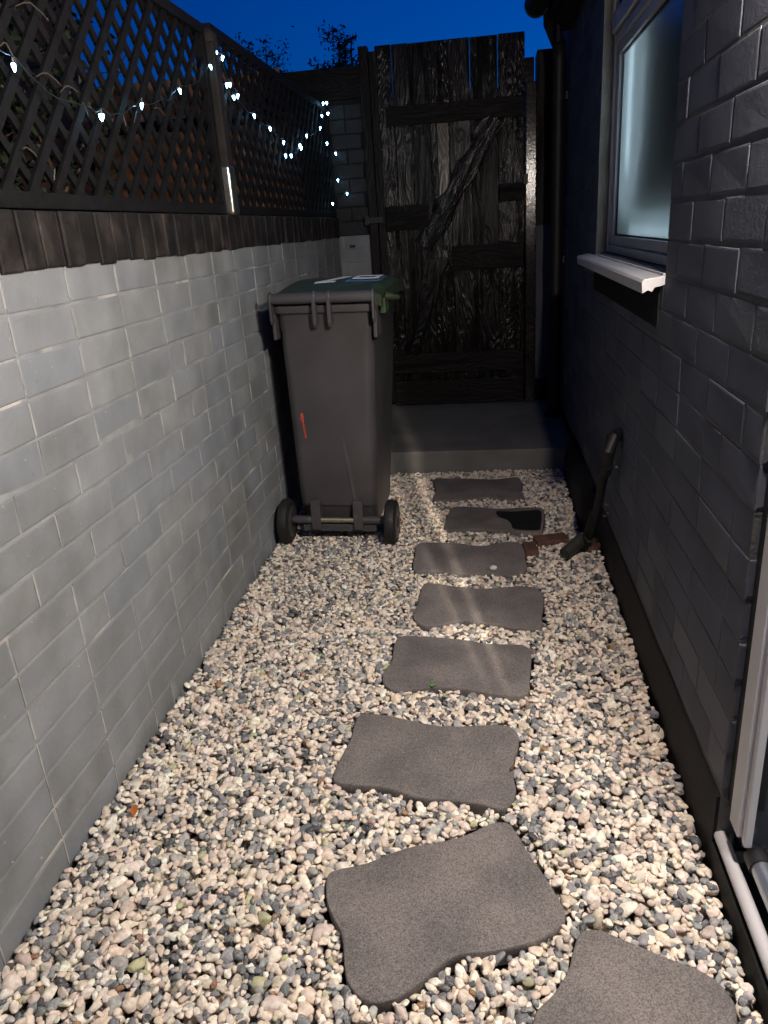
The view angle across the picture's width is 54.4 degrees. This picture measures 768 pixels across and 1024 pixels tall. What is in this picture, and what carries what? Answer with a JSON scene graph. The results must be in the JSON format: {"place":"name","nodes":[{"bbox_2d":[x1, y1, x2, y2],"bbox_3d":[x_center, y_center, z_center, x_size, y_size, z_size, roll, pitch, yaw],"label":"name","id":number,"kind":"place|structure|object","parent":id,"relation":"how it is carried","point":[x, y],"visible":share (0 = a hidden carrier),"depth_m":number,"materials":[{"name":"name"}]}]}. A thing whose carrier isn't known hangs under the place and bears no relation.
{"place":"outdoors","nodes":[
{"label":"outdoors","id":0,"kind":"place"},
{"bbox_2d":[0,0,105,211],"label":"neighbour house","id":1,"kind":"structure","parent":0,"point":[59,141],"depth_m":4.43,"materials":[{"name":"brick"}]},
{"bbox_2d":[72,0,551,121],"label":"sky","id":2,"kind":"structure","parent":0,"point":[374,22],"materials":[{"name":"blue"}]},
{"bbox_2d":[0,479,762,1023],"bbox_3d":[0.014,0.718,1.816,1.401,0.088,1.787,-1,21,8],"label":"gravel","id":3,"kind":"structure","parent":0,"point":[284,709],"depth_m":1.69,"materials":[{"name":"beige gravel"}]},
{"bbox_2d":[130,804,137,817],"bbox_3d":[-0.606,0.724,1.808,0.017,0.010,0.061,4,13,-13],"label":"dead leaf","id":4,"kind":"object","parent":3,"relation":"on","point":[133,809],"visible":1,"depth_m":1.81,"materials":[{"name":"orange plant"}]},
{"bbox_2d":[333,714,518,821],"bbox_3d":[0.117,0.655,1.946,0.460,0.047,0.317,1,21,13],"label":"stepping stone","id":5,"kind":"object","parent":3,"relation":"on","point":[426,765],"visible":0.85,"depth_m":1.91,"materials":[{"name":"grey stone"}]},
{"bbox_2d":[326,822,565,1017],"bbox_3d":[0.119,0.814,1.527,0.452,0.047,0.321,-10,22,-15],"label":"stepping stone","id":6,"kind":"object","parent":3,"relation":"on","point":[407,923],"visible":0.94,"depth_m":1.50,"materials":[{"name":"grey stone"}]},
{"bbox_2d":[382,636,531,706],"bbox_3d":[0.233,0.495,2.348,0.459,0.047,0.334,-1,21,8],"label":"stepping stone","id":7,"kind":"object","parent":3,"relation":"on","point":[464,667],"visible":0.89,"depth_m":2.31,"materials":[{"name":"grey stone"}]},
{"bbox_2d":[413,542,526,582],"bbox_3d":[0.350,0.209,3.079,0.463,0.047,0.329,-1,21,8],"label":"stepping stone","id":8,"kind":"object","parent":3,"relation":"on","point":[507,559],"visible":0.84,"depth_m":3.05,"materials":[{"name":"grey stone"}]},
{"bbox_2d":[489,565,496,569],"bbox_3d":[0.431,0.217,2.949,0.031,0.017,0.023,-1,21,8],"label":"white pebble","id":9,"kind":"object","parent":8,"relation":"on","point":[493,567],"visible":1,"depth_m":2.94,"materials":[{"name":"white stone"}]},
{"bbox_2d":[413,583,543,634],"bbox_3d":[0.343,0.354,2.699,0.466,0.047,0.348,-1,21,8],"label":"stepping stone","id":10,"kind":"object","parent":3,"relation":"on","point":[514,609],"visible":0.91,"depth_m":2.67,"materials":[{"name":"grey stone"}]},
{"bbox_2d":[433,477,523,503],"bbox_3d":[0.481,-0.103,3.877,0.470,0.047,0.344,-1,21,8],"label":"stepping stone","id":11,"kind":"object","parent":3,"relation":"on","point":[450,490],"visible":0.87,"depth_m":3.84,"materials":[{"name":"grey stone"}]},
{"bbox_2d":[444,507,543,539],"bbox_3d":[0.513,0.052,3.462,0.448,0.048,0.323,1,21,13],"label":"stepping stone","id":12,"kind":"object","parent":3,"relation":"on","point":[526,521],"visible":0.93,"depth_m":3.43,"materials":[{"name":"grey stone"}]},
{"bbox_2d":[533,930,736,1023],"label":"stepping stone","id":13,"kind":"object","parent":3,"relation":"on","point":[609,979],"visible":1,"depth_m":1.32,"materials":[{"name":"grey stone"}]},
{"bbox_2d":[231,468,624,630],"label":"gravel","id":14,"kind":"structure","parent":0,"point":[303,567],"depth_m":3.02,"materials":[{"name":"beige gravel"}]},
{"bbox_2d":[267,275,403,544],"bbox_3d":[-0.161,-0.500,3.450,0.557,1.113,0.850,1,21,9],"label":"wheelie bin","id":15,"kind":"object","parent":14,"relation":"on","point":[335,334],"visible":1,"depth_m":3.16,"materials":[{"name":"grey plastic"}]},
{"bbox_2d":[522,541,538,563],"bbox_3d":[0.610,0.171,3.112,0.055,0.060,0.110,-3,21,3],"label":"loose brick","id":16,"kind":"object","parent":14,"relation":"on","point":[530,548],"visible":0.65,"depth_m":3.07,"materials":[{"name":"red brick"}]},
{"bbox_2d":[533,532,569,552],"bbox_3d":[0.713,0.133,3.192,0.140,0.060,0.075,-6,21,-5],"label":"loose brick","id":17,"kind":"object","parent":14,"relation":"on","point":[550,539],"visible":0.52,"depth_m":3.16,"materials":[{"name":"red brick"}]},
{"bbox_2d":[586,537,599,557],"bbox_3d":[0.871,0.154,3.123,0.070,0.060,0.120,7,23,27],"label":"loose brick","id":18,"kind":"object","parent":14,"relation":"on","point":[594,544],"visible":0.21,"depth_m":3.08,"materials":[{"name":"red brick"}]},
{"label":"ground","id":19,"kind":"structure","parent":0,"visible":0},
{"bbox_2d":[0,0,130,211],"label":"garden shrub","id":20,"kind":"object","parent":19,"relation":"on","point":[16,108],"visible":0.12,"depth_m":2.32,"materials":[{"name":"green plant"}]},
{"bbox_2d":[0,209,341,971],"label":"garden wall","id":21,"kind":"structure","parent":19,"relation":"on","point":[148,471],"depth_m":1.93,"materials":[{"name":"grey brick"}]},
{"bbox_2d":[0,0,227,214],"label":"trellis","id":22,"kind":"object","parent":21,"relation":"on","point":[33,196],"visible":0.99,"depth_m":1.96,"materials":[{"name":"brown wood"}]},
{"bbox_2d":[0,2,164,179],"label":"arching stems","id":23,"kind":"object","parent":22,"relation":"attached to","point":[2,43],"visible":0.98,"depth_m":1.62,"materials":[{"name":"brown plant"}]},
{"bbox_2d":[204,27,239,214],"bbox_3d":[-0.605,-1.409,2.725,0.071,0.611,0.071,-1,21,8],"label":"trellis post","id":24,"kind":"object","parent":21,"relation":"on","point":[223,136],"visible":0.58,"depth_m":2.70,"materials":[{"name":"wood"}]},
{"bbox_2d":[0,47,347,204],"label":"string lights","id":25,"kind":"object","parent":24,"relation":"hanging from","point":[101,115],"visible":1,"depth_m":2.52,"materials":[{"name":"white"}]},
{"bbox_2d":[202,23,336,217],"bbox_3d":[-0.478,-1.821,3.746,0.036,0.632,2.145,-1,21,8],"label":"trellis","id":26,"kind":"object","parent":21,"relation":"on","point":[231,46],"visible":0.73,"depth_m":3.48,"materials":[{"name":"brown wood"}]},
{"bbox_2d":[89,68,303,216],"bbox_3d":[-1.331,-2.014,5.942,1.850,2.525,0.100,-1,21,8],"label":"neighbour fence","id":27,"kind":"object","parent":19,"relation":"on","point":[129,175],"visible":0.07,"depth_m":5.63,"materials":[{"name":"brown wood"}]},
{"bbox_2d":[233,26,293,72],"bbox_3d":[-1.958,-5.844,13.160,1.241,4.645,0.990,-1,21,8],"label":"slender tree","id":28,"kind":"object","parent":19,"relation":"on","point":[266,56],"visible":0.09,"depth_m":12.40,"materials":[{"name":"black plant"}]},
{"bbox_2d":[263,65,372,276],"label":"end wall","id":29,"kind":"structure","parent":19,"relation":"on","point":[338,88],"depth_m":4.73,"materials":[{"name":"grey brick"}]},
{"bbox_2d":[307,19,358,68],"bbox_3d":[-0.730,-5.808,12.928,1.529,4.584,1.312,-22,27,-40],"label":"bushy tree","id":30,"kind":"object","parent":19,"relation":"on","point":[343,51],"visible":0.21,"depth_m":12.22,"materials":[{"name":"black plant"}]},
{"bbox_2d":[344,32,356,65],"bbox_3d":[-0.502,-7.041,13.555,0.246,2.867,0.110,-1,21,8],"label":"television aerial","id":31,"kind":"object","parent":30,"relation":"attached to","point":[352,37],"visible":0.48,"depth_m":13.09,"materials":[{"name":"black metal"}]},
{"bbox_2d":[391,399,568,477],"bbox_3d":[0.421,-0.476,4.787,1.405,0.205,1.300,-1,21,8],"label":"concrete step","id":32,"kind":"object","parent":19,"relation":"on","point":[489,436],"visible":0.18,"depth_m":4.36,"materials":[{"name":"grey paint"}]},
{"bbox_2d":[357,46,394,403],"bbox_3d":[-0.031,-1.781,4.904,0.109,2.204,0.080,-1,21,8],"label":"gatepost","id":33,"kind":"object","parent":32,"relation":"on","point":[363,51],"visible":0.41,"depth_m":4.69,"materials":[{"name":"wood"}]},
{"bbox_2d":[364,31,527,405],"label":"gate","id":34,"kind":"structure","parent":33,"relation":"attached to","point":[448,126],"depth_m":4.77,"materials":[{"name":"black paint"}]},
{"bbox_2d":[524,57,536,401],"bbox_3d":[0.937,-1.738,4.799,0.072,2.074,0.100,-1,21,8],"label":"gatepost","id":35,"kind":"object","parent":32,"relation":"on","point":[530,158],"visible":0.9,"depth_m":4.73,"materials":[{"name":"wood"}]},
{"bbox_2d":[535,48,552,399],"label":"side wall","id":36,"kind":"structure","parent":32,"relation":"on","point":[543,67],"depth_m":4.77,"materials":[{"name":"brick"}]},
{"bbox_2d":[560,0,767,1023],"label":"house","id":37,"kind":"structure","parent":19,"relation":"on","point":[664,341],"depth_m":1.74,"materials":[{"name":"brick"}]},
{"bbox_2d":[524,0,582,43],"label":"gutter","id":38,"kind":"object","parent":37,"relation":"attached to","point":[563,13],"visible":0.97,"depth_m":3.64,"materials":[{"name":"black paint"}]},
{"bbox_2d":[543,5,567,417],"bbox_3d":[0.975,-1.601,4.289,0.100,2.220,0.301,7,24,28],"label":"downpipe","id":39,"kind":"object","parent":37,"relation":"attached to","point":[559,96],"visible":0.94,"depth_m":4.30,"materials":[{"name":"black plastic"}]},
{"bbox_2d":[560,428,621,558],"bbox_3d":[0.799,-0.055,2.814,0.151,0.586,0.370,-9,21,-13],"label":"waste pipe","id":40,"kind":"object","parent":37,"relation":"attached to","point":[581,541],"visible":0.96,"depth_m":2.79,"materials":[{"name":"black plastic"}]},
{"bbox_2d":[577,0,683,293],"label":"window","id":41,"kind":"structure","parent":37,"relation":"in","point":[648,33],"depth_m":2.47,"materials":[{"name":"plastic"}]},
{"bbox_2d":[734,851,767,934],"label":"door base","id":42,"kind":"structure","parent":37,"relation":"in","point":[751,883],"depth_m":1.44,"materials":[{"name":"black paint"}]}
]}

